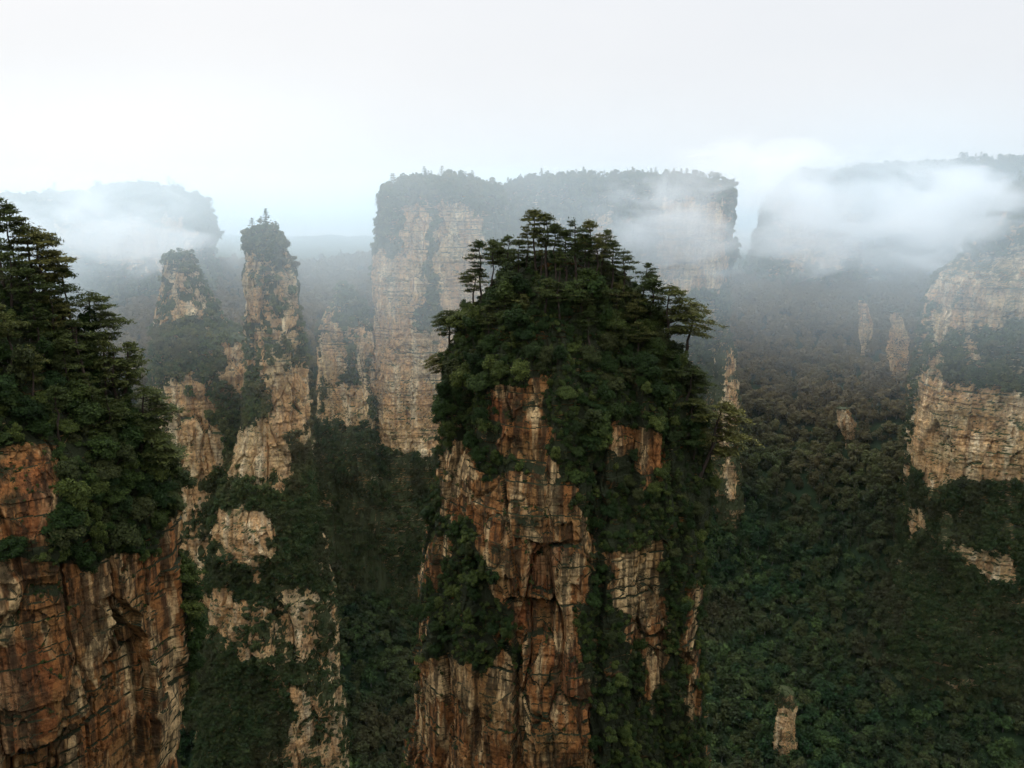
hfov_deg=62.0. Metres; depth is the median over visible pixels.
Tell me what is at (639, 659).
broadleaf tree
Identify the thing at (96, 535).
broadleaf tree
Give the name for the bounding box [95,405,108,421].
broadleaf tree
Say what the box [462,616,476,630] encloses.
shrub
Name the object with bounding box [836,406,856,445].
rock outcrop
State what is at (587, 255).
pine tree
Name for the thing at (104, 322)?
pine tree
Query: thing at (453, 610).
shrub
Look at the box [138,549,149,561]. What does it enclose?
shrub
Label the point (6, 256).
pine tree
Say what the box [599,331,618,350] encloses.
broadleaf tree
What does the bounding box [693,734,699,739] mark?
shrub
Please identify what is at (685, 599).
shrub
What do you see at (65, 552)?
broadleaf tree
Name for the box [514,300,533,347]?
pine tree
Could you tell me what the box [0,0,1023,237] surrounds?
sky
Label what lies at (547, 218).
pine tree
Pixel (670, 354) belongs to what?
pine tree
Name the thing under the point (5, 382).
broadleaf tree
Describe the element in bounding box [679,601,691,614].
broadleaf tree
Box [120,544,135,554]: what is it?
shrub
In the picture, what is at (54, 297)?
broadleaf tree
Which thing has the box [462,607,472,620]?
broadleaf tree
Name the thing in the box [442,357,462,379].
broadleaf tree
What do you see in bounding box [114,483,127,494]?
shrub
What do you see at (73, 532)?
broadleaf tree
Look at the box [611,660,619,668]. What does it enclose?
shrub
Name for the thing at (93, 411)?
broadleaf tree
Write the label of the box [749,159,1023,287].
rock cliff
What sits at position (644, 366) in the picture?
broadleaf tree
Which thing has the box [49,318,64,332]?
broadleaf tree
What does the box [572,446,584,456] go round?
broadleaf tree
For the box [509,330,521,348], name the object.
broadleaf tree
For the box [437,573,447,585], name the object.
shrub
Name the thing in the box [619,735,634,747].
shrub
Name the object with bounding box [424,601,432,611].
shrub
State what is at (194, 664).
broadleaf tree
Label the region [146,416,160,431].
broadleaf tree
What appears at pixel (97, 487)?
broadleaf tree
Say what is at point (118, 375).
broadleaf tree
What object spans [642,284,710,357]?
pine tree
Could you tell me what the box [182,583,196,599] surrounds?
shrub
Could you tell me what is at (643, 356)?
broadleaf tree
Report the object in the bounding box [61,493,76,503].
shrub
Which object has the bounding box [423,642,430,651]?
shrub
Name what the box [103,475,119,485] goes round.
shrub
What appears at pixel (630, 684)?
shrub
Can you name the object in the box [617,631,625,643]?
shrub
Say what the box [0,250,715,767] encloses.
undergrowth
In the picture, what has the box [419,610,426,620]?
shrub
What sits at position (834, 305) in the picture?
forest
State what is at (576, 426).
broadleaf tree
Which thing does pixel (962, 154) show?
crest tree
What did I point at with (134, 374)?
pine tree
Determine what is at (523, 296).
pine tree
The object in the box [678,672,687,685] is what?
shrub
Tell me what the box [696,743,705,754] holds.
shrub
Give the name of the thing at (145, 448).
broadleaf tree
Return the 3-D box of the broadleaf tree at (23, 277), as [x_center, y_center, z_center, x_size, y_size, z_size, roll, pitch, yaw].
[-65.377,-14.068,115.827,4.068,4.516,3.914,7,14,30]
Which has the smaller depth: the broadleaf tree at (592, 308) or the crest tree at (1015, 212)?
the broadleaf tree at (592, 308)
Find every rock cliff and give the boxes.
[0,187,223,309]
[0,281,190,767]
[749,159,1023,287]
[881,193,1023,705]
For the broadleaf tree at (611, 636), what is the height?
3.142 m
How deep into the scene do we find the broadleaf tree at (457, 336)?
162.76 m
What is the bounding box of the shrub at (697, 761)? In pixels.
[694,756,701,764]
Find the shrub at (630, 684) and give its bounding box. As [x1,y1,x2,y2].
[623,680,632,688]
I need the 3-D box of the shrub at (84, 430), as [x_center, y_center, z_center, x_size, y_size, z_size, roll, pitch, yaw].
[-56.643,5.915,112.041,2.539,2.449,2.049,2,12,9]
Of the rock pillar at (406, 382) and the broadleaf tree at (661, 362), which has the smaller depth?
the broadleaf tree at (661, 362)
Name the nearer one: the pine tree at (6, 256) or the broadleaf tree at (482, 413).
the pine tree at (6, 256)
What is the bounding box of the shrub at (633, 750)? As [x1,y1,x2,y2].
[629,742,641,754]
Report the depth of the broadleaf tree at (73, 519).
105.61 m
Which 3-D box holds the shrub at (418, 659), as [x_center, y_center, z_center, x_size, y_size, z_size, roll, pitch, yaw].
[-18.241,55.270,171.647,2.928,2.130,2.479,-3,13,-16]
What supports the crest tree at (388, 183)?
on the rock pillar at (406, 382)
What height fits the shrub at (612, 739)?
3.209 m
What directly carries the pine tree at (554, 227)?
on the rock pillar at (635, 589)
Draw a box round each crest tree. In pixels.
[240,229,251,235]
[383,181,392,189]
[458,170,466,176]
[486,177,495,182]
[492,182,502,189]
[958,152,967,158]
[1011,180,1022,185]
[1011,208,1019,213]
[1015,170,1022,183]
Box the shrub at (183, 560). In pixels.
[180,554,188,562]
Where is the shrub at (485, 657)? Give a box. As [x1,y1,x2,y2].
[480,654,493,665]
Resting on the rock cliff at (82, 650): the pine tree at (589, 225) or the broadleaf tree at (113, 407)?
the broadleaf tree at (113, 407)
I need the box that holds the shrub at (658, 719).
[652,714,662,725]
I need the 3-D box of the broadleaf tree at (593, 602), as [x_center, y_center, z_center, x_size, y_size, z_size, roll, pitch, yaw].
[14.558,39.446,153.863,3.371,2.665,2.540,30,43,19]
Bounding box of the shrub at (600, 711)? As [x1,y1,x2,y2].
[596,702,605,715]
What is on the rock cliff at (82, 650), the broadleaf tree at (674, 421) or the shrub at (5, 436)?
the shrub at (5, 436)
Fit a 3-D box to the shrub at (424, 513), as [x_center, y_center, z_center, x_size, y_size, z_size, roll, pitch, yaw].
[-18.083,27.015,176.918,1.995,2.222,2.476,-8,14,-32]
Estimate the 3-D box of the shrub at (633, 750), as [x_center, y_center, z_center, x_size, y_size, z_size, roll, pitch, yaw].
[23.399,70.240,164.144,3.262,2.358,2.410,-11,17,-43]
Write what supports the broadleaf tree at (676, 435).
on the rock pillar at (635, 589)
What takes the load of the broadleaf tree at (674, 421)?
on the rock pillar at (635, 589)
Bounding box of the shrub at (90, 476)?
[80,464,100,483]
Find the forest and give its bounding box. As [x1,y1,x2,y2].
[36,249,1023,767]
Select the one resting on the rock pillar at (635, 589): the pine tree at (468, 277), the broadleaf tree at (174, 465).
the pine tree at (468, 277)
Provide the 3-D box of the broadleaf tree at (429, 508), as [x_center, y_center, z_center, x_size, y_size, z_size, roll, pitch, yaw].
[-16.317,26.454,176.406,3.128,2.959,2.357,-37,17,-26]
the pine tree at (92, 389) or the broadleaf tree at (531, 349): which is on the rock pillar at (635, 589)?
the broadleaf tree at (531, 349)
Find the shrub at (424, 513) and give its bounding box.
[419,509,429,517]
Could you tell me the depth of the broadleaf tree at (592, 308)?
152.55 m
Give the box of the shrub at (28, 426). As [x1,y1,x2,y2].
[25,417,47,434]
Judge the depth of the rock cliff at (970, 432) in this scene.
423.53 m
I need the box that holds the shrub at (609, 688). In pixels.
[603,681,618,696]
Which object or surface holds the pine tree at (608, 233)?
on the rock pillar at (635, 589)
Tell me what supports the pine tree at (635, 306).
on the rock pillar at (635, 589)
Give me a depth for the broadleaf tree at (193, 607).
128.09 m
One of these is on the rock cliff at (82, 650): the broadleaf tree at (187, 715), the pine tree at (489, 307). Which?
the broadleaf tree at (187, 715)
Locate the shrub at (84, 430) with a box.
[75,421,90,435]
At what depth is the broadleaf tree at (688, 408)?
157.68 m
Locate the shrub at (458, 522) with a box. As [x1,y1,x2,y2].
[456,516,463,525]
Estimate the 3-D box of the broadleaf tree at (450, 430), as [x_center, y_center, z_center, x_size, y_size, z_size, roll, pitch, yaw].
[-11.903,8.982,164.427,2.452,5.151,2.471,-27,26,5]
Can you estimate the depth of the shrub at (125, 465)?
115.77 m
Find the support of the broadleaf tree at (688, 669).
on the rock pillar at (635, 589)
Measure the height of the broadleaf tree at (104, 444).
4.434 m
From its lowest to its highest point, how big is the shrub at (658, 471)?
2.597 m
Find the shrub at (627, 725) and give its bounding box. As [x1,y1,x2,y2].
[623,720,631,731]
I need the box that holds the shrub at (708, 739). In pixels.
[702,732,711,745]
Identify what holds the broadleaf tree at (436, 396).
on the rock pillar at (635, 589)
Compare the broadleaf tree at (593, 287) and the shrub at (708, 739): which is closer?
the broadleaf tree at (593, 287)
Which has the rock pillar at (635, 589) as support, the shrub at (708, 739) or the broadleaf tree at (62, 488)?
the shrub at (708, 739)
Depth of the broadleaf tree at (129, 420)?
117.64 m
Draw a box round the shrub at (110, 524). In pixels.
[101,521,116,532]
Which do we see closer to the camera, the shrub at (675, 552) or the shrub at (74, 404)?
the shrub at (74, 404)
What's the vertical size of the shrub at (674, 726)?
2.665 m
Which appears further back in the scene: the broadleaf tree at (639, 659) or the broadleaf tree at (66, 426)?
the broadleaf tree at (639, 659)
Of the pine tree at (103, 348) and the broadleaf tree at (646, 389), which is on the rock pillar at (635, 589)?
the broadleaf tree at (646, 389)
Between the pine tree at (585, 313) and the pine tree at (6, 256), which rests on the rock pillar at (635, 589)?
the pine tree at (585, 313)
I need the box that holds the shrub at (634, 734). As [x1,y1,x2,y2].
[630,727,636,738]
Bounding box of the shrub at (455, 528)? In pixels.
[447,523,459,535]
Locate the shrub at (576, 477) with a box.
[569,468,586,484]
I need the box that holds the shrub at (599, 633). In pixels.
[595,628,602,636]
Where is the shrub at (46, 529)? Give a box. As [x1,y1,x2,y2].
[39,523,66,543]
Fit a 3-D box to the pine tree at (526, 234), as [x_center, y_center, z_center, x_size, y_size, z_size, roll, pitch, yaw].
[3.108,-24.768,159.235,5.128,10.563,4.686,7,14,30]
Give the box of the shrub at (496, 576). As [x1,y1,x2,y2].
[491,571,499,580]
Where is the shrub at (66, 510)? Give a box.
[56,502,75,517]
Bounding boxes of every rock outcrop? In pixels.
[706,337,744,531]
[773,685,797,761]
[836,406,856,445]
[858,299,873,355]
[886,311,910,383]
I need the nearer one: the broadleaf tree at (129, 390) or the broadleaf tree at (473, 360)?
the broadleaf tree at (129, 390)
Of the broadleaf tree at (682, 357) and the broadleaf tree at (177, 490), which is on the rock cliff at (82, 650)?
the broadleaf tree at (177, 490)
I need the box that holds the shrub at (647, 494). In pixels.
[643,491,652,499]
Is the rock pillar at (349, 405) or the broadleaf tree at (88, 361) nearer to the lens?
the broadleaf tree at (88, 361)
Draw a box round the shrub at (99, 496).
[90,490,104,499]
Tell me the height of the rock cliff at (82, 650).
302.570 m
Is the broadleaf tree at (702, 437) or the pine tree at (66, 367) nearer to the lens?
the pine tree at (66, 367)
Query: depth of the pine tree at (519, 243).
156.84 m
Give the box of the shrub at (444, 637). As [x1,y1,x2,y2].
[437,630,451,642]
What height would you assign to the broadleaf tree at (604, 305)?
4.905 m
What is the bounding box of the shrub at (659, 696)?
[653,690,663,700]
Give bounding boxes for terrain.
[111,234,1023,767]
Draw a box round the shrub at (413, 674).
[409,664,419,680]
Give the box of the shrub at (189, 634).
[187,631,201,643]
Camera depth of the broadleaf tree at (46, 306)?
113.59 m
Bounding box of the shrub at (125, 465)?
[120,458,139,469]
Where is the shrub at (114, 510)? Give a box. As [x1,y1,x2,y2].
[109,504,120,513]
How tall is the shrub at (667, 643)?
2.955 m
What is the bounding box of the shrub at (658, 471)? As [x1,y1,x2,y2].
[653,467,668,478]
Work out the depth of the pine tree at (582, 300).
152.14 m
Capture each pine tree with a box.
[0,197,20,290]
[0,202,32,285]
[0,215,64,293]
[0,250,33,308]
[0,303,32,366]
[6,226,79,291]
[6,267,61,339]
[16,299,60,351]
[17,344,49,395]
[21,247,68,320]
[38,290,76,340]
[43,384,71,443]
[48,267,82,338]
[48,331,83,385]
[51,319,104,381]
[64,290,137,341]
[80,372,106,402]
[85,345,137,398]
[89,337,119,397]
[89,395,131,435]
[92,341,152,406]
[111,385,188,444]
[124,412,160,463]
[138,429,191,465]
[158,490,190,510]
[422,351,446,374]
[431,308,458,346]
[459,268,495,302]
[462,238,491,299]
[475,304,499,333]
[482,237,504,286]
[485,234,531,269]
[487,286,519,317]
[508,239,530,272]
[511,294,531,309]
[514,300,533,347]
[515,224,536,268]
[519,207,545,270]
[528,211,565,276]
[533,236,550,278]
[533,278,560,312]
[538,281,573,318]
[541,221,565,278]
[548,246,571,286]
[554,228,573,280]
[557,216,590,281]
[564,284,600,317]
[572,310,602,346]
[575,219,607,280]
[576,234,599,281]
[589,239,607,274]
[594,229,618,274]
[595,279,622,299]
[601,240,625,295]
[604,309,628,341]
[606,281,629,308]
[609,248,642,297]
[624,290,646,326]
[625,321,658,353]
[630,276,669,340]
[632,262,659,294]
[637,302,662,331]
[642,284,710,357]
[649,335,675,355]
[658,350,685,382]
[663,300,729,356]
[670,368,719,401]
[675,397,722,427]
[693,425,716,459]
[698,399,764,483]
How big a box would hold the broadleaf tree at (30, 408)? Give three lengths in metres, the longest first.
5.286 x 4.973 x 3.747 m
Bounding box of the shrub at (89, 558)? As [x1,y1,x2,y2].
[74,551,96,566]
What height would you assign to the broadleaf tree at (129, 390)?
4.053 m
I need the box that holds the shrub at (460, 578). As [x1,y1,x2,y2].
[457,572,465,582]
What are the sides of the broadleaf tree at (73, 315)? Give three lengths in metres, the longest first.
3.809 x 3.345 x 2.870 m
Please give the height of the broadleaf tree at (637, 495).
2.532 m
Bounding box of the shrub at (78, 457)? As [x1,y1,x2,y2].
[67,455,81,465]
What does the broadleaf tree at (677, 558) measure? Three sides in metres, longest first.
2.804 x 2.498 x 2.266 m
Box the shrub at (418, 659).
[414,655,425,662]
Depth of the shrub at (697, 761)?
174.18 m
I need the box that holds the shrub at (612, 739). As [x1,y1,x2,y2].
[603,726,617,742]
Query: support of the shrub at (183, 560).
on the rock cliff at (82, 650)
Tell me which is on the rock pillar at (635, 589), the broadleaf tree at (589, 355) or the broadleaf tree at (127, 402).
the broadleaf tree at (589, 355)
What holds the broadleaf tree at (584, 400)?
on the rock pillar at (635, 589)
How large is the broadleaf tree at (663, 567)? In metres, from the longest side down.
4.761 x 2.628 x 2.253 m
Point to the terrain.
(301, 248)
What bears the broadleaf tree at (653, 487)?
on the rock pillar at (635, 589)
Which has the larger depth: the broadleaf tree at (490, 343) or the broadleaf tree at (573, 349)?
the broadleaf tree at (490, 343)
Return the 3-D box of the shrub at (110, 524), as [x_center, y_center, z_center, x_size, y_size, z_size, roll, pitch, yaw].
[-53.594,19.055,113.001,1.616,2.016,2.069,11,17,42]
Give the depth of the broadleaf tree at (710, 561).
165.09 m
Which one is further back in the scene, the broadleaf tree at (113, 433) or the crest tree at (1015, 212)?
the crest tree at (1015, 212)
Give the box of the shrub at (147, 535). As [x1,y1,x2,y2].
[144,529,151,538]
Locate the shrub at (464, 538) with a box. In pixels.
[460,534,471,542]
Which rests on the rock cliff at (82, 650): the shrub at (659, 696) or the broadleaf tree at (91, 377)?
the broadleaf tree at (91, 377)
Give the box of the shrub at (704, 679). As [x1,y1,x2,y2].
[699,672,709,684]
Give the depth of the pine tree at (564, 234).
153.66 m
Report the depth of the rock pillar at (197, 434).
359.12 m
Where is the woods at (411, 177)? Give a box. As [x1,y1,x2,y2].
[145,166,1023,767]
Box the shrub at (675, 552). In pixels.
[666,547,681,557]
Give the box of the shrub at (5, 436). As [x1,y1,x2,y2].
[0,431,18,445]
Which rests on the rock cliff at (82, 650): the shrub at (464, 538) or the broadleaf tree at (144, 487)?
the broadleaf tree at (144, 487)
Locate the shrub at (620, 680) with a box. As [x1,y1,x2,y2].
[612,673,627,686]
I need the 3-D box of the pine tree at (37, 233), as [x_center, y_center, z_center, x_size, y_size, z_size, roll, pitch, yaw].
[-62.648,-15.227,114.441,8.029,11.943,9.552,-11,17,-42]
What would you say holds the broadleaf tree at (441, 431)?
on the rock pillar at (635, 589)
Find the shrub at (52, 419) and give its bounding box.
[41,414,59,425]
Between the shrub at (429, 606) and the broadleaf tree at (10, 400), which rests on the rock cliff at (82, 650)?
the broadleaf tree at (10, 400)
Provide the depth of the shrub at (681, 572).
161.00 m
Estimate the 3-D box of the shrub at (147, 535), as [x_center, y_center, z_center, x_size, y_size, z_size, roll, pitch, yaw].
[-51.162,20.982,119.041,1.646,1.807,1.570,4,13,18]
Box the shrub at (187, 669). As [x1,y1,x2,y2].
[184,659,197,672]
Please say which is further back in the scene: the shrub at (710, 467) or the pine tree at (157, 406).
the shrub at (710, 467)
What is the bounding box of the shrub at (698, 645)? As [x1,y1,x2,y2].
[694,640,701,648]
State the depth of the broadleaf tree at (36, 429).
106.44 m
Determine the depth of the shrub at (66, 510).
105.72 m
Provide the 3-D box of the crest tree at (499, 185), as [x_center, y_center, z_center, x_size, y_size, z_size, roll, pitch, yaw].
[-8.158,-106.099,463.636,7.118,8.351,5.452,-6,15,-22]
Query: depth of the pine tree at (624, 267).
157.26 m
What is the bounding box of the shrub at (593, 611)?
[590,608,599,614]
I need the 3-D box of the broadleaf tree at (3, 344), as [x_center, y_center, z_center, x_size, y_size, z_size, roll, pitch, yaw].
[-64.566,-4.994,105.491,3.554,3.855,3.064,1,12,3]
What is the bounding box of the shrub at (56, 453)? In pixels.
[51,449,63,458]
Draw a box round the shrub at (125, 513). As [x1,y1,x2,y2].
[121,502,143,517]
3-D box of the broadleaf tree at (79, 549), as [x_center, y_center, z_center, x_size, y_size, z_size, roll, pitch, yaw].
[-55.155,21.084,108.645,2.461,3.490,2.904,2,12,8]
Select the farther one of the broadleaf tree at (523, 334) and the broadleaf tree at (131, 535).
the broadleaf tree at (523, 334)
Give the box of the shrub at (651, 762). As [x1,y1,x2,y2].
[650,760,658,767]
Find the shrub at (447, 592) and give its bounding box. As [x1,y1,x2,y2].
[444,584,456,596]
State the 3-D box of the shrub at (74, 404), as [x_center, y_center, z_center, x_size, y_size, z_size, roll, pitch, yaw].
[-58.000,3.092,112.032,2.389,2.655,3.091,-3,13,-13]
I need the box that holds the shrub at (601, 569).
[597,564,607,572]
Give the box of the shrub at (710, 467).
[701,460,714,473]
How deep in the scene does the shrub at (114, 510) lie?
113.46 m
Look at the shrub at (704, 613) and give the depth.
167.99 m
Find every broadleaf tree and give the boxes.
[0,333,5,351]
[0,345,16,362]
[0,372,19,397]
[0,382,24,409]
[0,534,30,561]
[1,304,16,314]
[2,260,24,272]
[2,308,19,328]
[5,344,34,382]
[7,394,51,424]
[7,422,24,441]
[12,265,43,285]
[22,302,35,320]
[29,419,54,437]
[33,301,50,325]
[33,325,57,340]
[34,337,55,369]
[40,296,61,320]
[40,370,69,388]
[44,502,85,529]
[45,520,86,551]
[47,332,73,350]
[47,350,71,370]
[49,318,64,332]
[52,475,89,503]
[53,455,80,479]
[54,418,79,433]
[59,542,73,557]
[60,306,80,318]
[64,378,90,402]
[68,396,106,427]
[69,488,92,511]
[70,536,90,558]
[74,350,102,366]
[77,306,98,332]
[78,505,92,526]
[79,368,104,387]
[85,336,100,352]
[85,432,120,460]
[87,501,103,521]
[89,521,107,542]
[90,479,109,494]
[91,458,122,480]
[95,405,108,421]
[103,486,130,503]
[105,405,125,421]
[106,429,118,441]
[107,436,137,465]
[108,368,124,390]
[108,520,142,548]
[115,385,134,394]
[117,392,132,410]
[117,421,144,447]
[117,495,133,512]
[118,406,146,429]
[118,467,145,489]
[124,496,156,521]
[134,473,154,494]
[139,443,157,467]
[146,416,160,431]
[147,462,170,481]
[149,508,170,526]
[151,479,178,507]
[165,447,180,471]
[167,507,177,517]
[170,480,182,496]
[174,468,197,488]
[178,563,207,585]
[180,598,205,619]
[181,705,197,723]
[182,555,197,571]
[183,579,204,599]
[185,677,199,696]
[187,627,207,654]
[188,612,207,629]
[188,652,207,671]
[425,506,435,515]
[428,642,441,655]
[430,397,450,420]
[430,620,440,631]
[432,415,442,424]
[433,394,439,404]
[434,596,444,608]
[435,374,451,389]
[436,381,453,408]
[437,420,446,436]
[438,352,444,363]
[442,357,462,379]
[442,420,456,440]
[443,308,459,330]
[443,437,452,447]
[445,307,469,329]
[445,403,455,416]
[447,354,455,365]
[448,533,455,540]
[449,365,471,396]
[453,332,461,341]
[459,298,471,308]
[461,370,475,390]
[462,303,468,310]
[462,315,481,338]
[462,361,471,371]
[462,430,478,448]
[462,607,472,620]
[463,351,483,374]
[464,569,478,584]
[465,371,492,393]
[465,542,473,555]
[468,303,480,319]
[470,407,490,423]
[470,446,485,461]
[471,372,485,395]
[475,344,482,357]
[476,418,492,434]
[480,334,495,350]
[481,354,494,370]
[483,286,504,308]
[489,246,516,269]
[490,360,508,379]
[490,449,500,465]
[493,276,514,301]
[493,310,504,322]
[494,261,520,285]
[499,627,510,636]
[503,302,530,328]
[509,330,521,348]
[510,360,529,381]
[511,322,539,339]
[512,273,530,301]
[519,259,528,267]
[522,341,542,358]
[538,346,553,364]
[548,250,565,265]
[550,446,560,459]
[552,345,568,364]
[556,385,575,399]
[561,278,590,303]
[566,342,581,353]
[571,421,583,432]
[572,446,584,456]
[577,266,600,285]
[577,392,588,403]
[579,370,595,383]
[579,432,602,452]
[580,344,601,363]
[580,409,601,432]
[581,428,613,450]
[585,400,609,415]
[586,275,607,299]
[586,593,601,607]
[587,304,595,317]
[587,411,610,436]
[587,735,603,751]
[595,261,615,278]
[597,296,611,312]
[597,308,612,329]
[597,350,618,372]
[597,384,615,400]
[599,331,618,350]
[599,427,613,439]
[599,504,616,516]
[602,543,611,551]
[604,309,625,329]
[604,631,617,645]
[605,373,625,390]
[605,401,626,419]
[609,327,629,351]
[614,749,623,762]
[615,321,633,338]
[615,350,637,368]
[616,726,631,738]
[619,365,638,383]
[622,301,644,317]
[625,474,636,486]
[629,319,644,339]
[629,448,638,460]
[632,350,657,369]
[632,488,643,500]
[632,654,646,665]
[632,756,641,767]
[633,638,647,649]
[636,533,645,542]
[637,355,663,378]
[641,381,651,397]
[642,318,659,330]
[644,337,667,355]
[647,415,665,431]
[647,481,662,497]
[648,301,666,320]
[648,379,671,396]
[656,315,665,331]
[656,560,670,573]
[658,358,669,372]
[659,384,675,408]
[666,353,681,376]
[667,429,682,443]
[669,416,677,425]
[670,380,682,389]
[671,341,685,354]
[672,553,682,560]
[673,351,689,366]
[679,432,701,449]
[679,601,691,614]
[680,361,699,371]
[680,419,700,439]
[680,663,693,674]
[682,374,698,391]
[686,400,694,411]
[688,407,711,427]
[692,502,706,516]
[697,425,707,447]
[699,656,707,666]
[701,757,710,767]
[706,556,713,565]
[710,474,723,488]
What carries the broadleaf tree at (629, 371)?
on the rock pillar at (635, 589)
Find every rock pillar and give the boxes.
[152,252,246,729]
[195,225,349,767]
[312,283,387,599]
[370,180,508,621]
[403,255,711,767]
[506,176,737,481]
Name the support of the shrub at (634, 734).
on the rock pillar at (635, 589)
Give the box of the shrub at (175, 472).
[171,465,181,474]
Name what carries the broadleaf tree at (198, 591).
on the rock cliff at (82, 650)
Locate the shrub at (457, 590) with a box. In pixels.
[454,585,461,600]
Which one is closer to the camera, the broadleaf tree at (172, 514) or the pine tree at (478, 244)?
the broadleaf tree at (172, 514)
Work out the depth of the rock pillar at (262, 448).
340.81 m
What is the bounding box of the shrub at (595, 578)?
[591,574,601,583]
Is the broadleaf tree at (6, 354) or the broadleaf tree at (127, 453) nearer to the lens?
the broadleaf tree at (6, 354)
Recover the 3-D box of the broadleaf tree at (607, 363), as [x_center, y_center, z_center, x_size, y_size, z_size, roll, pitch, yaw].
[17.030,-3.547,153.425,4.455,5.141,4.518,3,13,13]
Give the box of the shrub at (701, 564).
[695,557,705,570]
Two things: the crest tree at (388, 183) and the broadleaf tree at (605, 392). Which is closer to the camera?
the broadleaf tree at (605, 392)
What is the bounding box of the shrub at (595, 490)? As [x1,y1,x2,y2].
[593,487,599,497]
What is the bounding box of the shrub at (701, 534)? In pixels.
[694,529,707,541]
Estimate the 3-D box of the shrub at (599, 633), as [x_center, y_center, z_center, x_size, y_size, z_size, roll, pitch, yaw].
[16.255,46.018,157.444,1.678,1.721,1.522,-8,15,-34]
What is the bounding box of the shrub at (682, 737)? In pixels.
[677,734,686,739]
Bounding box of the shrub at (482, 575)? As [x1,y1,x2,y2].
[475,568,486,580]
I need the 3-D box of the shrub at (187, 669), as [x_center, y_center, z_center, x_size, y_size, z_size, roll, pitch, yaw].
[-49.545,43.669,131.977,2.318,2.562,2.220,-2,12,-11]
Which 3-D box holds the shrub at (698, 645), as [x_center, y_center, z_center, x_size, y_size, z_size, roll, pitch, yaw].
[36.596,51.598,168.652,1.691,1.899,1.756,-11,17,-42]
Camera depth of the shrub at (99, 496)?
110.04 m
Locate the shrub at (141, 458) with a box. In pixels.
[134,451,145,461]
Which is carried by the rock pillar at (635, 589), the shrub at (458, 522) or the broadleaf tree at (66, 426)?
the shrub at (458, 522)
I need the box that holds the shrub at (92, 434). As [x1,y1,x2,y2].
[86,428,103,439]
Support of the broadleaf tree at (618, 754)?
on the rock pillar at (635, 589)
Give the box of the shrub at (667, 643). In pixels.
[662,640,676,653]
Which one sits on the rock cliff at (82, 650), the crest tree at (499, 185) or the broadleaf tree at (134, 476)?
the broadleaf tree at (134, 476)
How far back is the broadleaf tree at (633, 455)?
154.96 m
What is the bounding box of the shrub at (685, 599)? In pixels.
[682,596,694,607]
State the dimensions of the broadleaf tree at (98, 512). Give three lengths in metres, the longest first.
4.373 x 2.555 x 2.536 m
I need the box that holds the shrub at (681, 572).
[673,563,687,577]
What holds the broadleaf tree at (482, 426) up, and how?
on the rock pillar at (635, 589)
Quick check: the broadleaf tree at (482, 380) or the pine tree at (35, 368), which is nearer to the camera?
the pine tree at (35, 368)
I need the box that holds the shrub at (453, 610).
[449,603,459,618]
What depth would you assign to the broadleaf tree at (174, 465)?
124.12 m
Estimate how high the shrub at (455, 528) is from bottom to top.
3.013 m
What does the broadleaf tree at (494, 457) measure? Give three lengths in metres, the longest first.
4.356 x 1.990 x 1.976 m
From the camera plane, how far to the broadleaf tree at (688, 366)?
161.32 m
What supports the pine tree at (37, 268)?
on the rock cliff at (82, 650)
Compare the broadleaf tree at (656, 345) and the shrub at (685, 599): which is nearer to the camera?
the broadleaf tree at (656, 345)
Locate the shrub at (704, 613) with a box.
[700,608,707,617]
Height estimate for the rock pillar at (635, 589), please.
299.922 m
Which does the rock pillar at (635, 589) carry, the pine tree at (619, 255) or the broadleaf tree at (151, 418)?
the pine tree at (619, 255)
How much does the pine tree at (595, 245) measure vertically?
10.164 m
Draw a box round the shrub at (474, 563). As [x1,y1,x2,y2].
[461,560,477,568]
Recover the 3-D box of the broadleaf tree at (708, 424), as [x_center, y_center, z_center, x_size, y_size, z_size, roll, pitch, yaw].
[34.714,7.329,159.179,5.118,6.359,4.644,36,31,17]
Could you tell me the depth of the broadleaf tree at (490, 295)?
157.10 m
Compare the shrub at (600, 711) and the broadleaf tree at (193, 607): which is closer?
the broadleaf tree at (193, 607)
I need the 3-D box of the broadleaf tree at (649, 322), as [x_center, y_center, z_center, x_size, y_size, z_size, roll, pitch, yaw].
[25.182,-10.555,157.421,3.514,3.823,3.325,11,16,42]
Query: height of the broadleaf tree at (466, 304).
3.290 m
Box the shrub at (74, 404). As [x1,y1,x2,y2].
[61,398,80,413]
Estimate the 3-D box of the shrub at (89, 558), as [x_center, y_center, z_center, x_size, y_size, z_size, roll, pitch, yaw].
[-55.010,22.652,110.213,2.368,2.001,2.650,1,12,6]
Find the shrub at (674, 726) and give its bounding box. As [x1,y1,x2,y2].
[670,720,684,731]
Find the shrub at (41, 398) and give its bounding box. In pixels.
[30,391,47,405]
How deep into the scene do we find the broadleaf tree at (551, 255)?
155.56 m
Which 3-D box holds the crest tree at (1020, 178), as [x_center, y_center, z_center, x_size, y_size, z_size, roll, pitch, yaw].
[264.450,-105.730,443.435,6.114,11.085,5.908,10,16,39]
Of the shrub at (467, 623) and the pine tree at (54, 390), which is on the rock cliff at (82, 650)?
the pine tree at (54, 390)

